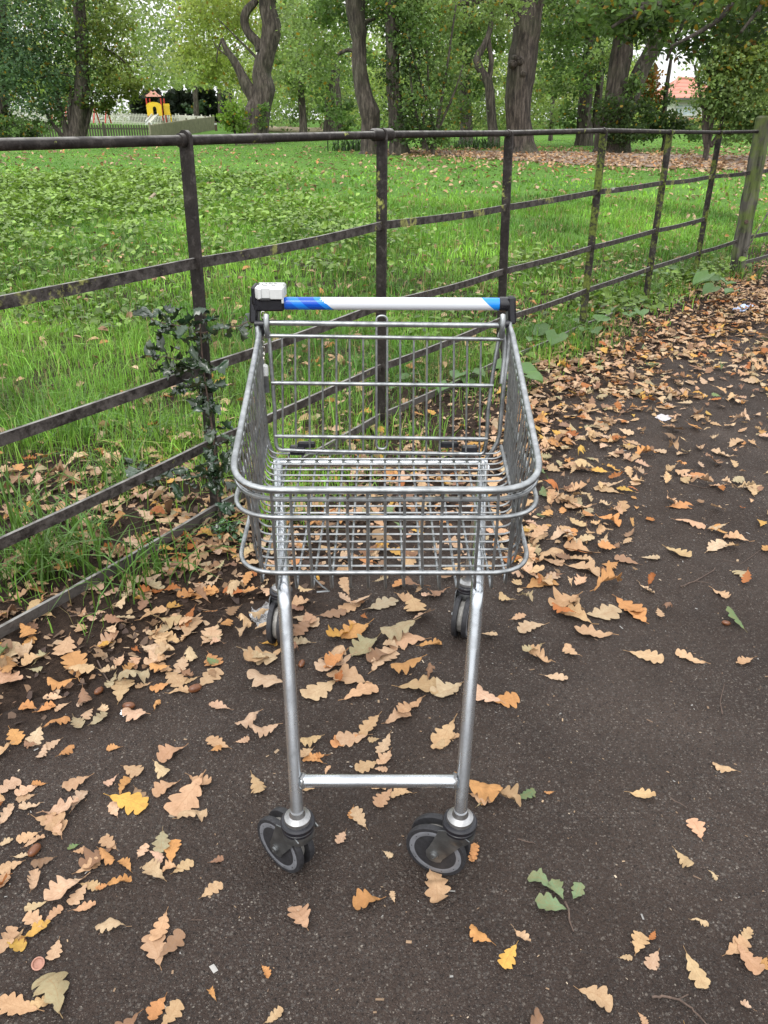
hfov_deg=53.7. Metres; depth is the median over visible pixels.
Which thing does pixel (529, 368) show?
broad leaf weed
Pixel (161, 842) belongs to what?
fallen leaf
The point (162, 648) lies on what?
fallen leaf
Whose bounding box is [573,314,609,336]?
broad leaf weed
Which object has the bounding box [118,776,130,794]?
fallen leaf
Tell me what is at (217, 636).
fallen leaf
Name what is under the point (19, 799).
fallen leaf
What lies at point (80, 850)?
fallen leaf
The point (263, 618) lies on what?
plastic film
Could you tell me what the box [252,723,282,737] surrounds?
fallen leaf
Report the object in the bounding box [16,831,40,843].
fallen leaf
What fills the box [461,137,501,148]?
iris clump
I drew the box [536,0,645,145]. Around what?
lime tree
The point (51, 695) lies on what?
fallen leaf
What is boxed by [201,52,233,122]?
young tree
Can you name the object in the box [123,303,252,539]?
holly sapling
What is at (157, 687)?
fallen leaf
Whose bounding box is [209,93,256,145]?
bush
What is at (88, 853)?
fallen leaf
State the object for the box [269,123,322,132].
fallen log
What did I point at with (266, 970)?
fallen leaf
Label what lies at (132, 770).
fallen leaf
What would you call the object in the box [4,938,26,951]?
fallen leaf
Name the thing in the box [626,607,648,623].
fallen leaf
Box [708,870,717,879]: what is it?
fallen leaf
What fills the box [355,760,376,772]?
fallen leaf
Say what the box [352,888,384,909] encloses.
fallen leaf
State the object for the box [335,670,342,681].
fallen leaf
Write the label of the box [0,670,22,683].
fallen leaf
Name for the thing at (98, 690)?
acorn
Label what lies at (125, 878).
fallen leaf
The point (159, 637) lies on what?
fallen leaf
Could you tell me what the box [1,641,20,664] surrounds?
fallen leaf
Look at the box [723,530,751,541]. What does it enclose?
fallen leaf
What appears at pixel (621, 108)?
oak tree
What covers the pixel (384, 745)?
fallen leaf
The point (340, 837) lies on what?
fallen leaf
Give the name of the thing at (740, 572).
fallen leaf
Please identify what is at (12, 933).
fallen leaf
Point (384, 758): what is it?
fallen leaf
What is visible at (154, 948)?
fallen leaf
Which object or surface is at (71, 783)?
fallen leaf
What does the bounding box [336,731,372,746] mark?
fallen leaf
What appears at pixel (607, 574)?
fallen leaf
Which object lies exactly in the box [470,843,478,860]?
fallen leaf
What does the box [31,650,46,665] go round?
fallen leaf
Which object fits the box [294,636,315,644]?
fallen leaf
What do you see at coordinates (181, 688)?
fallen leaf
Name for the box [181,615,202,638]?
fallen leaf
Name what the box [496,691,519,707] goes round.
fallen leaf
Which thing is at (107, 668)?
fallen leaf
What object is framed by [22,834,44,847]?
fallen leaf
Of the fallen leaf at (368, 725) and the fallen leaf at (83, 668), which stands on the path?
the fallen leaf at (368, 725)
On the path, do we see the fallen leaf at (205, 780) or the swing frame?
the fallen leaf at (205, 780)
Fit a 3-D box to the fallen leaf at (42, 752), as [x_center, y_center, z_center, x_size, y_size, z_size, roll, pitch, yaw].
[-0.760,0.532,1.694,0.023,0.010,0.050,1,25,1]
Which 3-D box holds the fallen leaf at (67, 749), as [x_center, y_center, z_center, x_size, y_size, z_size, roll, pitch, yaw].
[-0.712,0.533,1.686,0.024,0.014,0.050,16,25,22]
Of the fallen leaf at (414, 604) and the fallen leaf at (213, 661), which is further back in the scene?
the fallen leaf at (414, 604)
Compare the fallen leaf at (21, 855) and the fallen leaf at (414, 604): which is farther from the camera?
the fallen leaf at (414, 604)
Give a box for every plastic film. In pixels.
[249,603,268,627]
[251,606,266,621]
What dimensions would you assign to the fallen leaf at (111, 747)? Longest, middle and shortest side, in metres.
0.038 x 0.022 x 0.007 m
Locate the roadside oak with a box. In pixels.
[564,0,767,71]
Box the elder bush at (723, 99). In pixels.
[674,12,767,159]
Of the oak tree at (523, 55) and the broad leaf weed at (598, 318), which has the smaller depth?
the broad leaf weed at (598, 318)
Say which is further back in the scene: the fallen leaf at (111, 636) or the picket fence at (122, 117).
the picket fence at (122, 117)
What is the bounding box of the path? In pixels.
[0,318,767,1023]
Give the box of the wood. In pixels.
[7,0,767,134]
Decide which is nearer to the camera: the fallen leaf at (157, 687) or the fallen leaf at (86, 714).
the fallen leaf at (86, 714)
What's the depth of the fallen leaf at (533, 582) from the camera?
2.32 m
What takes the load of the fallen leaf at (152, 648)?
on the path
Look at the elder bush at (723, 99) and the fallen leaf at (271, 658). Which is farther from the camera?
the elder bush at (723, 99)
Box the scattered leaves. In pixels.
[0,145,767,567]
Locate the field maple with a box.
[0,0,158,137]
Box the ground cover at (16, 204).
[0,162,751,362]
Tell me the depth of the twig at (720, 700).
1.84 m
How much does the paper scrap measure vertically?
0.020 m
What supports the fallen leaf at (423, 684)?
on the path
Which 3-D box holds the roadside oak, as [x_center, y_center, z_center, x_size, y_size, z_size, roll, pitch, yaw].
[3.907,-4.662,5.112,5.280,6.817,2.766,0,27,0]
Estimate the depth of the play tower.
66.87 m
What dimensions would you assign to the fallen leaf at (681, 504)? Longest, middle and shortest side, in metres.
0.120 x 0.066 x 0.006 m
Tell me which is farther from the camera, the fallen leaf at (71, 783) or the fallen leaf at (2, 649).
the fallen leaf at (2, 649)
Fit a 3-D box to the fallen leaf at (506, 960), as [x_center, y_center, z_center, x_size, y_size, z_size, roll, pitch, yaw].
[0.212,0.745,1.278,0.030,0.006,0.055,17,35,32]
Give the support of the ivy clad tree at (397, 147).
on the ground at (14, 694)
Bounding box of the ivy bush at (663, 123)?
[632,56,715,150]
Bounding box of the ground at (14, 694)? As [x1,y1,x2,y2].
[0,120,767,713]
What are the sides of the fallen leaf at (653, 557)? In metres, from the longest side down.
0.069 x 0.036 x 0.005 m
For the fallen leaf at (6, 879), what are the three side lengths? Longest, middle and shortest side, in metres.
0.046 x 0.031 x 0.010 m
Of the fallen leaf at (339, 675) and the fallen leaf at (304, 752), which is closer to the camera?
the fallen leaf at (304, 752)
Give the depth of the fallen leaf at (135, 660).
1.97 m
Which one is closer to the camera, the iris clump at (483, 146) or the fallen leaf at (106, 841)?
the fallen leaf at (106, 841)
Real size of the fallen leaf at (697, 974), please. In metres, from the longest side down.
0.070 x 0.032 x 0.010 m
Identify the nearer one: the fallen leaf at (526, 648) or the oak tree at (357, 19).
the fallen leaf at (526, 648)
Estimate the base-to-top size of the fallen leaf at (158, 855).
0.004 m
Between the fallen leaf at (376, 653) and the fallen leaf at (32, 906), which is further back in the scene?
the fallen leaf at (376, 653)
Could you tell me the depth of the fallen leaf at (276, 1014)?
1.19 m
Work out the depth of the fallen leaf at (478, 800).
1.57 m
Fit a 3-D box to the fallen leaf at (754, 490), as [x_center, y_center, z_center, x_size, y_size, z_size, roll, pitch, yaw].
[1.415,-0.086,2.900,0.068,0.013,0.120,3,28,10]
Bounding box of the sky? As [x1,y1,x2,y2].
[7,0,767,119]
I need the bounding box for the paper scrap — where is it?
[733,304,753,310]
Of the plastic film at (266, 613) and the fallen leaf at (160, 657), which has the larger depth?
the plastic film at (266, 613)
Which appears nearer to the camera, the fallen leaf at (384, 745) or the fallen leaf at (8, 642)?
the fallen leaf at (384, 745)
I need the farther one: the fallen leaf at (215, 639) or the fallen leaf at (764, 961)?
the fallen leaf at (215, 639)
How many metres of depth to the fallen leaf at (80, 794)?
1.58 m
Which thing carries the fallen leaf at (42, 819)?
on the path
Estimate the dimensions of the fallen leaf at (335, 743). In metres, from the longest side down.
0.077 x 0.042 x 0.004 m
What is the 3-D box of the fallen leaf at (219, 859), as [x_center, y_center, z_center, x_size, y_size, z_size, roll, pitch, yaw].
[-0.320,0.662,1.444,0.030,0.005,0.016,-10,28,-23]
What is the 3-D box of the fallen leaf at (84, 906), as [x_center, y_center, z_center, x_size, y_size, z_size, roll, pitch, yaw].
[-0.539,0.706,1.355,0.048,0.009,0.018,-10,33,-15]
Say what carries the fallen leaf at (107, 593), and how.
on the ground at (14, 694)
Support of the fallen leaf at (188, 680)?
on the path
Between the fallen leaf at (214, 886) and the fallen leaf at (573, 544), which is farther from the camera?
the fallen leaf at (573, 544)
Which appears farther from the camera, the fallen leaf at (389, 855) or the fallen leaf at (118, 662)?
the fallen leaf at (118, 662)
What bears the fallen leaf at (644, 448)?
on the path
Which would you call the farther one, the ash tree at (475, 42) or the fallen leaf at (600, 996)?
the ash tree at (475, 42)
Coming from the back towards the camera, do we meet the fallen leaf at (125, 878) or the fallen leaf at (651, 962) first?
the fallen leaf at (125, 878)
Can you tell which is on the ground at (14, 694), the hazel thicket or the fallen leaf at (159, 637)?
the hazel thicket
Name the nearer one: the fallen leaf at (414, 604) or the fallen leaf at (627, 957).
the fallen leaf at (627, 957)
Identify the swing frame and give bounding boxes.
[93,110,111,123]
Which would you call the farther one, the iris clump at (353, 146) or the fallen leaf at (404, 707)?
the iris clump at (353, 146)
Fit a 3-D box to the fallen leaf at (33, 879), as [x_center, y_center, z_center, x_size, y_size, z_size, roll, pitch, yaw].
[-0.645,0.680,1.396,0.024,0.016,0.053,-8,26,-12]
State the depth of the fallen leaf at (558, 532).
2.58 m
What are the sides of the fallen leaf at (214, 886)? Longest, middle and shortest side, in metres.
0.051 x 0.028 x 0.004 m
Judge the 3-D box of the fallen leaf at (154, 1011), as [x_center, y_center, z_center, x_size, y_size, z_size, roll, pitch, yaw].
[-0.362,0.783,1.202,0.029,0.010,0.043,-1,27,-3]
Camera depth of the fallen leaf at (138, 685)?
1.90 m
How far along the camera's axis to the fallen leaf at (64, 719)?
1.77 m
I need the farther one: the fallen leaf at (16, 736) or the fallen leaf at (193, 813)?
the fallen leaf at (16, 736)
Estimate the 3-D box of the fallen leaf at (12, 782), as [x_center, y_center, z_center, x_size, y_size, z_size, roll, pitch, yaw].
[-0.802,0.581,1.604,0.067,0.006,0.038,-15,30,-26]
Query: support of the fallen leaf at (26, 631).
on the ground at (14, 694)
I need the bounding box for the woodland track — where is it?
[413,150,767,171]
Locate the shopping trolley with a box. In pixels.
[230,282,541,875]
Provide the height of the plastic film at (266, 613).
0.015 m
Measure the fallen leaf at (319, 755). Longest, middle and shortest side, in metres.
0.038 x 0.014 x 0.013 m
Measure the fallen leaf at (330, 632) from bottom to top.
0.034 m
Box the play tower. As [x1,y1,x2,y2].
[145,91,171,124]
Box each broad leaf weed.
[389,373,425,389]
[437,368,484,393]
[491,358,542,383]
[526,320,567,347]
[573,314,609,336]
[611,294,650,319]
[640,265,679,276]
[690,269,739,295]
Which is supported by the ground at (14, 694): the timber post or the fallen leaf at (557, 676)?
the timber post
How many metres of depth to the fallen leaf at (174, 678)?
1.92 m
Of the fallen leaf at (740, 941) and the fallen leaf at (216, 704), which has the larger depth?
the fallen leaf at (216, 704)
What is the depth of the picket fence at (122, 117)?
72.90 m
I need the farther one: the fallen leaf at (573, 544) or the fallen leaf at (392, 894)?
the fallen leaf at (573, 544)
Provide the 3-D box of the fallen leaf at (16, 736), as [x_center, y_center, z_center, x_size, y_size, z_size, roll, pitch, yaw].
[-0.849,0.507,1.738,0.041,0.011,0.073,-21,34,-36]
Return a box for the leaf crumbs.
[0,253,767,723]
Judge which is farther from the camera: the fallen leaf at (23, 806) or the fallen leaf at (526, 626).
the fallen leaf at (526, 626)
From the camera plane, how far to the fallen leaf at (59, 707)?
1.83 m
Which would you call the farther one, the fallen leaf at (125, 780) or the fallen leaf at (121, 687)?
the fallen leaf at (121, 687)
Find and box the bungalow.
[654,76,706,125]
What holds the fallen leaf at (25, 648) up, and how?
on the ground at (14, 694)
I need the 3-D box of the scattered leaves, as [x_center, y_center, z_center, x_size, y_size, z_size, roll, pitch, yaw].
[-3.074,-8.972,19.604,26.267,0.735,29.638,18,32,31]
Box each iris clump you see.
[313,139,360,150]
[441,137,491,148]
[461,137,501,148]
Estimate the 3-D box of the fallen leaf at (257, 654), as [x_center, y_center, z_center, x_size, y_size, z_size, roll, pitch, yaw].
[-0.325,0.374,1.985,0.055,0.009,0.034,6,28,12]
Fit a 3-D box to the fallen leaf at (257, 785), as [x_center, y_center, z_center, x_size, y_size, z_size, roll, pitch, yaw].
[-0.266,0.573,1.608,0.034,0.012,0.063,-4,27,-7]
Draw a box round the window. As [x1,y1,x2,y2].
[675,104,697,115]
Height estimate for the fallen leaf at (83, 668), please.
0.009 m
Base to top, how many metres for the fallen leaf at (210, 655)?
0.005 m
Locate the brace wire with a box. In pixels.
[745,212,767,252]
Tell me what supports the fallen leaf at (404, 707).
on the path
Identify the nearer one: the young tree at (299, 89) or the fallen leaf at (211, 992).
the fallen leaf at (211, 992)
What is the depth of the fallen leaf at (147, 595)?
2.24 m
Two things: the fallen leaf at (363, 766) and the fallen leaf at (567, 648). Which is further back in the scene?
the fallen leaf at (567, 648)
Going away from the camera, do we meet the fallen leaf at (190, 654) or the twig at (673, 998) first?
the twig at (673, 998)
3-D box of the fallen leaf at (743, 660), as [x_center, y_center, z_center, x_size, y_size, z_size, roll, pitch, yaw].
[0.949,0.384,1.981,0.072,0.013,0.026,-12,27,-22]
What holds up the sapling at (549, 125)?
on the ground at (14, 694)
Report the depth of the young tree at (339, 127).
33.35 m
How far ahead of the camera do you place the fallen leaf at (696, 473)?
3.04 m
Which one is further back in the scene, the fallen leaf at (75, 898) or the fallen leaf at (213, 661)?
the fallen leaf at (213, 661)
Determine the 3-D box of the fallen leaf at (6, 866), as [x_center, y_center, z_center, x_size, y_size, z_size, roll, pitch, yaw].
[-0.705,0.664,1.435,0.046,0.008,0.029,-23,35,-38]
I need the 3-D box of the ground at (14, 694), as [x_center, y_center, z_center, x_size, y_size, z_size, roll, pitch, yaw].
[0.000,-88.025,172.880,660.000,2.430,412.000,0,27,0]
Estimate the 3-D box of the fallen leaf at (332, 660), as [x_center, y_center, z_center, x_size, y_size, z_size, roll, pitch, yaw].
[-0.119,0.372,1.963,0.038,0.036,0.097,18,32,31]
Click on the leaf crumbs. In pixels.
(148, 629)
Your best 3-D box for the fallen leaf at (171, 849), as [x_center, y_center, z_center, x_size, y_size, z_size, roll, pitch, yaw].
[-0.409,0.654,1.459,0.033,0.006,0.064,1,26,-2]
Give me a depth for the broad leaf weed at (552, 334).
4.59 m
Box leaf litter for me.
[0,179,767,1023]
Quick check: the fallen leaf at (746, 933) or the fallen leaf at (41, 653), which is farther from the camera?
the fallen leaf at (41, 653)
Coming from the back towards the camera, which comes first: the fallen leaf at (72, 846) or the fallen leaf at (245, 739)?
the fallen leaf at (245, 739)
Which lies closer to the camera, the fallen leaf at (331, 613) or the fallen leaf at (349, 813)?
the fallen leaf at (349, 813)
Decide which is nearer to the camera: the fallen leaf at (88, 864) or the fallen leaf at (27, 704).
the fallen leaf at (88, 864)
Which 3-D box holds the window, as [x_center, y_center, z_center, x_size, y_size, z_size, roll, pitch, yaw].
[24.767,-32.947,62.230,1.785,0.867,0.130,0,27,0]
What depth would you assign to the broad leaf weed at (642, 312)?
5.26 m
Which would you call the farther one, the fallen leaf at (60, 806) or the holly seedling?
the holly seedling
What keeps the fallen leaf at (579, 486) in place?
on the path
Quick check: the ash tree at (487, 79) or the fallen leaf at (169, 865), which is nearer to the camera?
the fallen leaf at (169, 865)
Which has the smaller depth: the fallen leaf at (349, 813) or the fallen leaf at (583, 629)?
the fallen leaf at (349, 813)
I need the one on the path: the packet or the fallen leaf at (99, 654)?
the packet
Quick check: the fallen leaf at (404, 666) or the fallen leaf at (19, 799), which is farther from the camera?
the fallen leaf at (404, 666)
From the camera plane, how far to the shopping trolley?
1.41 m
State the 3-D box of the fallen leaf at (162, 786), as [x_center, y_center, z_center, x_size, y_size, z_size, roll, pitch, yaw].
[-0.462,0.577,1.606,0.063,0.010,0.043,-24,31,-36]
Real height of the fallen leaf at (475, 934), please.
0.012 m
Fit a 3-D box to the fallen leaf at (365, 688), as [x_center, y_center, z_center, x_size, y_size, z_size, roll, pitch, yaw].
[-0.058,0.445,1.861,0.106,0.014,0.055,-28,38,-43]
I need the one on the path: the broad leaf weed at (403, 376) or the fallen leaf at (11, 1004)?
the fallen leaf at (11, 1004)
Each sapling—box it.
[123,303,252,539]
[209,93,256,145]
[535,60,563,140]
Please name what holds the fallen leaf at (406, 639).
on the path
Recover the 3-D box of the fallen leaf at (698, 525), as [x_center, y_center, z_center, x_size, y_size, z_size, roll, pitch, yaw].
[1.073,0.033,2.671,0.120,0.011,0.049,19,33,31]
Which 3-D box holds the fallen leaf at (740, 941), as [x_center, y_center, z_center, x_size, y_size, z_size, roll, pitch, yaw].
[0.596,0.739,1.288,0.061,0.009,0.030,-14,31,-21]
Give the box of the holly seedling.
[206,517,243,544]
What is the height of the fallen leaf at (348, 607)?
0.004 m
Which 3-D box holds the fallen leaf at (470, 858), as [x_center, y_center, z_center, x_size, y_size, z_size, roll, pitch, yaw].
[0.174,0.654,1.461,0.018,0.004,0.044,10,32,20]
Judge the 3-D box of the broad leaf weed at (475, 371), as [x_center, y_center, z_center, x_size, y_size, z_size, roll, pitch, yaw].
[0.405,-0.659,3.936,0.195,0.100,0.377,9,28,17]
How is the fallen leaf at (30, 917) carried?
on the path
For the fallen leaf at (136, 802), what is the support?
on the path
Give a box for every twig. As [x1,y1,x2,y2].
[97,660,108,680]
[651,994,706,1023]
[679,481,725,487]
[680,567,715,586]
[720,684,724,714]
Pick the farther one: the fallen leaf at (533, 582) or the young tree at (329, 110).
the young tree at (329, 110)
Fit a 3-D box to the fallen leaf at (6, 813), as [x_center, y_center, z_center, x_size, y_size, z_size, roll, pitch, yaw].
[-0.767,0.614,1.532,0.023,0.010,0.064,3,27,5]
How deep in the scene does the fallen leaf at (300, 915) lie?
1.34 m
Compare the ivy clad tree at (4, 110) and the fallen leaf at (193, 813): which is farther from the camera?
the ivy clad tree at (4, 110)
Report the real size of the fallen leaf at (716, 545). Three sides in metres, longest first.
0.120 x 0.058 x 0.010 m
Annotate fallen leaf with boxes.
[0,639,12,652]
[0,644,7,653]
[0,653,6,668]
[0,655,17,672]
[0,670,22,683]
[0,777,20,793]
[0,803,13,823]
[0,837,12,845]
[0,860,24,874]
[0,866,11,887]
[0,926,18,952]
[0,992,43,1015]
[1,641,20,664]
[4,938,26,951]
[6,726,24,744]
[13,852,27,857]
[14,785,37,795]
[14,927,24,939]
[15,639,32,658]
[15,919,49,939]
[16,794,35,802]
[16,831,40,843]
[18,699,36,709]
[18,800,42,809]
[20,623,36,636]
[21,652,48,665]
[22,636,36,645]
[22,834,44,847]
[22,909,43,927]
[24,740,40,748]
[24,901,46,910]
[25,724,43,745]
[27,868,39,890]
[28,666,42,672]
[30,811,67,834]
[30,994,63,1008]
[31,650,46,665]
[31,780,45,785]
[31,856,56,868]
[31,971,69,1018]
[35,701,55,711]
[36,741,46,756]
[37,796,78,814]
[40,716,69,727]
[43,692,61,699]
[43,738,61,749]
[44,814,61,837]
[44,872,89,900]
[44,905,62,921]
[46,937,62,959]
[47,677,76,689]
[52,633,76,655]
[54,703,67,711]
[57,744,73,755]
[60,651,87,681]
[62,773,93,790]
[65,664,94,673]
[66,881,88,904]
[67,843,78,849]
[69,790,87,812]
[69,900,95,910]
[70,714,84,727]
[73,846,84,853]
[73,856,100,873]
[77,684,91,703]
[78,843,116,868]
[79,880,99,890]
[81,707,93,718]
[87,711,107,725]
[88,651,105,656]
[90,628,118,647]
[95,883,108,889]
[95,917,130,932]
[97,640,112,646]
[97,664,115,671]
[97,702,108,710]
[97,847,114,864]
[98,835,116,849]
[101,588,118,597]
[103,774,117,785]
[103,792,148,814]
[103,873,131,885]
[104,671,116,687]
[106,743,118,750]
[107,801,118,817]
[111,679,134,704]
[112,669,149,683]
[113,654,123,666]
[117,857,132,872]
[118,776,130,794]
[121,765,143,777]
[122,662,135,679]
[122,707,149,721]
[124,575,142,590]
[128,657,139,668]
[133,785,147,796]
[135,588,150,599]
[135,682,150,687]
[137,843,148,856]
[139,643,157,652]
[140,934,165,970]
[142,858,166,881]
[143,649,174,664]
[146,993,166,1019]
[148,849,163,862]
[149,641,173,658]
[149,662,171,671]
[149,663,169,671]
[149,683,169,692]
[149,906,169,940]
[152,632,169,644]
[152,779,180,796]
[152,826,170,852]
[153,699,160,709]
[153,760,169,778]
[156,743,188,762]
[156,928,184,960]
[157,653,165,662]
[161,999,184,1023]
[162,860,181,871]
[163,839,180,861]
[164,769,205,815]
[165,630,179,642]
[165,671,187,686]
[168,685,188,693]
[171,859,193,873]
[173,652,188,673]
[173,809,207,821]
[177,588,209,597]
[178,666,193,676]
[180,677,196,683]
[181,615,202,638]
[184,646,197,660]
[185,773,211,784]
[199,667,223,685]
[199,881,222,898]
[201,626,221,645]
[204,651,222,665]
[205,655,218,664]
[205,735,231,748]
[206,624,222,638]
[207,855,223,862]
[207,986,215,999]
[208,669,215,676]
[209,700,232,709]
[210,637,223,644]
[211,745,221,750]
[233,736,249,742]
[234,709,262,727]
[236,646,276,664]
[243,646,280,661]
[247,669,282,686]
[250,770,265,792]
[252,651,268,657]
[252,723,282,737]
[262,965,270,977]
[265,1006,282,1022]
[287,904,310,930]
[292,595,309,605]
[293,615,319,626]
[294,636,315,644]
[300,680,335,700]
[300,734,324,746]
[300,746,314,756]
[302,752,326,763]
[314,652,356,670]
[316,752,329,758]
[317,608,346,617]
[319,645,345,660]
[323,650,346,667]
[326,623,356,636]
[327,663,371,683]
[330,733,360,747]
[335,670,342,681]
[335,830,345,843]
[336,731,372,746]
[338,599,367,611]
[338,681,378,700]
[339,619,372,638]
[347,805,353,818]
[349,633,380,655]
[350,806,367,829]
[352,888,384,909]
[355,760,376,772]
[359,711,381,734]
[362,596,398,609]
[366,647,394,661]
[368,646,399,673]
[368,737,380,742]
[373,766,387,771]
[373,788,391,806]
[375,730,391,752]
[376,749,391,763]
[380,617,420,640]
[381,708,410,723]
[382,850,392,858]
[383,639,400,647]
[388,632,428,649]
[389,891,394,901]
[391,654,426,674]
[391,675,438,693]
[391,788,416,797]
[396,695,425,712]
[404,591,426,610]
[416,638,441,645]
[424,869,450,902]
[426,663,434,680]
[430,677,462,696]
[430,714,456,748]
[435,735,455,749]
[443,732,459,739]
[455,772,502,804]
[468,842,477,861]
[469,793,490,804]
[469,924,493,943]
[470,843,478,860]
[476,684,504,702]
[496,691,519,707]
[497,942,517,968]
[499,783,520,806]
[511,924,530,940]
[514,788,535,801]
[517,620,547,632]
[522,643,543,651]
[526,574,558,587]
[528,644,554,662]
[535,547,563,562]
[540,672,567,680]
[546,525,571,539]
[548,586,582,606]
[559,603,595,623]
[562,481,586,491]
[562,643,580,655]
[564,539,599,552]
[564,560,599,576]
[565,502,592,508]
[573,985,612,1011]
[574,624,617,637]
[587,604,621,619]
[591,560,621,590]
[593,484,623,493]
[612,594,646,611]
[618,954,631,960]
[624,649,663,663]
[624,787,655,797]
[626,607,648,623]
[631,930,649,955]
[635,445,655,454]
[637,1011,648,1023]
[642,555,659,558]
[644,948,659,969]
[648,929,655,939]
[656,405,675,408]
[663,545,691,556]
[669,501,691,508]
[671,518,705,528]
[672,846,693,867]
[675,648,709,663]
[681,472,704,478]
[683,946,710,988]
[686,818,705,840]
[690,918,708,926]
[705,539,726,552]
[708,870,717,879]
[709,586,730,597]
[711,448,735,456]
[712,762,739,772]
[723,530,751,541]
[723,934,751,955]
[729,438,744,446]
[732,570,746,576]
[734,939,764,974]
[736,656,755,663]
[740,999,755,1010]
[741,927,753,940]
[745,483,759,496]
[754,362,766,369]
[760,955,767,969]
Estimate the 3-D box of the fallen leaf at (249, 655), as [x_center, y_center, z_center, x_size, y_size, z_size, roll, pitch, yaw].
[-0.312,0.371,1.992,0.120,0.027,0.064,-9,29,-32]
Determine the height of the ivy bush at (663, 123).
2.592 m
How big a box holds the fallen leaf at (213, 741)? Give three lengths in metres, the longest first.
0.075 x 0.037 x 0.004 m
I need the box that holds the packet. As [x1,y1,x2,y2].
[655,414,670,420]
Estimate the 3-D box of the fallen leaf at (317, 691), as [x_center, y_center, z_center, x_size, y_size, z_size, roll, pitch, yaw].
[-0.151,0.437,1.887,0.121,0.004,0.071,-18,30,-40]
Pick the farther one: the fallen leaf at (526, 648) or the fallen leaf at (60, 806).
the fallen leaf at (526, 648)
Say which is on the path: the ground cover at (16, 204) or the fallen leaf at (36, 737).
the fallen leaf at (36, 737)
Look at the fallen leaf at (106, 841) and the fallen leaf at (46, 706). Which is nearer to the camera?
the fallen leaf at (106, 841)
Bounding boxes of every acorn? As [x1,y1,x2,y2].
[27,843,40,856]
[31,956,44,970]
[94,686,103,694]
[122,702,134,708]
[188,683,201,692]
[298,659,304,667]
[722,620,730,625]
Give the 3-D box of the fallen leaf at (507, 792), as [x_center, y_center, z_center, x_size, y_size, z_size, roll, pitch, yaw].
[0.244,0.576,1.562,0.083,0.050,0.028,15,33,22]
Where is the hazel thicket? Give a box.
[382,4,487,154]
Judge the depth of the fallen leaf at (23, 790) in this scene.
1.60 m
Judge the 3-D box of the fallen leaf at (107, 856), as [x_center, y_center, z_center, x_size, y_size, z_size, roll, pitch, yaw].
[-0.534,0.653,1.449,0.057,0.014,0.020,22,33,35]
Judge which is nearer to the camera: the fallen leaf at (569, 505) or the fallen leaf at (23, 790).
the fallen leaf at (23, 790)
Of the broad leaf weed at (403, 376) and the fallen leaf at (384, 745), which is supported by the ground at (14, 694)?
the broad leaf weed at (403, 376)
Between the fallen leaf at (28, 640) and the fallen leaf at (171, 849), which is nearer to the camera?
the fallen leaf at (171, 849)
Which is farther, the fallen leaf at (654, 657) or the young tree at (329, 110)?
the young tree at (329, 110)
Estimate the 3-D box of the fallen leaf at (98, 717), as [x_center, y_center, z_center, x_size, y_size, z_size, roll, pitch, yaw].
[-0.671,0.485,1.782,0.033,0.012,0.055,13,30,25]
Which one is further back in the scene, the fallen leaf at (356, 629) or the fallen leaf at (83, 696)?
the fallen leaf at (356, 629)
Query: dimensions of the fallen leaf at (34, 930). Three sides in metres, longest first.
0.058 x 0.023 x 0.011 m
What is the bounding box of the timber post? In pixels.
[729,116,767,273]
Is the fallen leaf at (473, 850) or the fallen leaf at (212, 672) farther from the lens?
the fallen leaf at (212, 672)
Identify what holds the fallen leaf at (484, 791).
on the path
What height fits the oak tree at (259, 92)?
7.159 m
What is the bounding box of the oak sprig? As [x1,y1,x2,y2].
[527,868,584,931]
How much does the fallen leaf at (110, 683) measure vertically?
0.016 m
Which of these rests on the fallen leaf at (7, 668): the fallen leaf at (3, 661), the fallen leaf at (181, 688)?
the fallen leaf at (3, 661)
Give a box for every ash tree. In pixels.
[425,0,512,144]
[462,4,513,146]
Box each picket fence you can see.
[9,109,177,125]
[10,121,148,136]
[148,116,214,134]
[178,113,210,120]
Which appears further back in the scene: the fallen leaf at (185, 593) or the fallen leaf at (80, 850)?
the fallen leaf at (185, 593)
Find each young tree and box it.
[163,48,224,116]
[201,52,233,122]
[241,0,335,132]
[305,47,370,131]
[321,19,367,131]
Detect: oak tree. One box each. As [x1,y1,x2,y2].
[154,0,349,143]
[274,0,414,154]
[371,0,594,152]
[566,0,690,152]
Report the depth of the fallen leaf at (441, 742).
1.72 m
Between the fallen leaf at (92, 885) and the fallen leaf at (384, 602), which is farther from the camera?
the fallen leaf at (384, 602)
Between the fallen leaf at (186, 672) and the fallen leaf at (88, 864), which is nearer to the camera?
the fallen leaf at (88, 864)
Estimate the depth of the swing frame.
65.62 m
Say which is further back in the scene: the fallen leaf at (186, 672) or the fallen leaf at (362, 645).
the fallen leaf at (362, 645)
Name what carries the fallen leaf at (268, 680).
on the path
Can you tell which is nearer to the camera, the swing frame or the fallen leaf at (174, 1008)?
the fallen leaf at (174, 1008)
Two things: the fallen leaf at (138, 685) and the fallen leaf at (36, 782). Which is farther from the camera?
the fallen leaf at (138, 685)
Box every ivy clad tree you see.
[0,0,20,137]
[360,0,460,154]
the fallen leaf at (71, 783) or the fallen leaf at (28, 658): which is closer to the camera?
the fallen leaf at (71, 783)
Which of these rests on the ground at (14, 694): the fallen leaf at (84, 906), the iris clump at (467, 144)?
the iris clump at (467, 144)
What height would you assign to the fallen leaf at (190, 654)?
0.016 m
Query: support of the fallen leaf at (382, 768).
on the path
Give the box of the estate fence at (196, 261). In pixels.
[0,127,767,637]
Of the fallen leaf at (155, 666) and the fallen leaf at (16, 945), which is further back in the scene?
the fallen leaf at (155, 666)
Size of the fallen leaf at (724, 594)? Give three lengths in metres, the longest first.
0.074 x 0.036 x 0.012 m

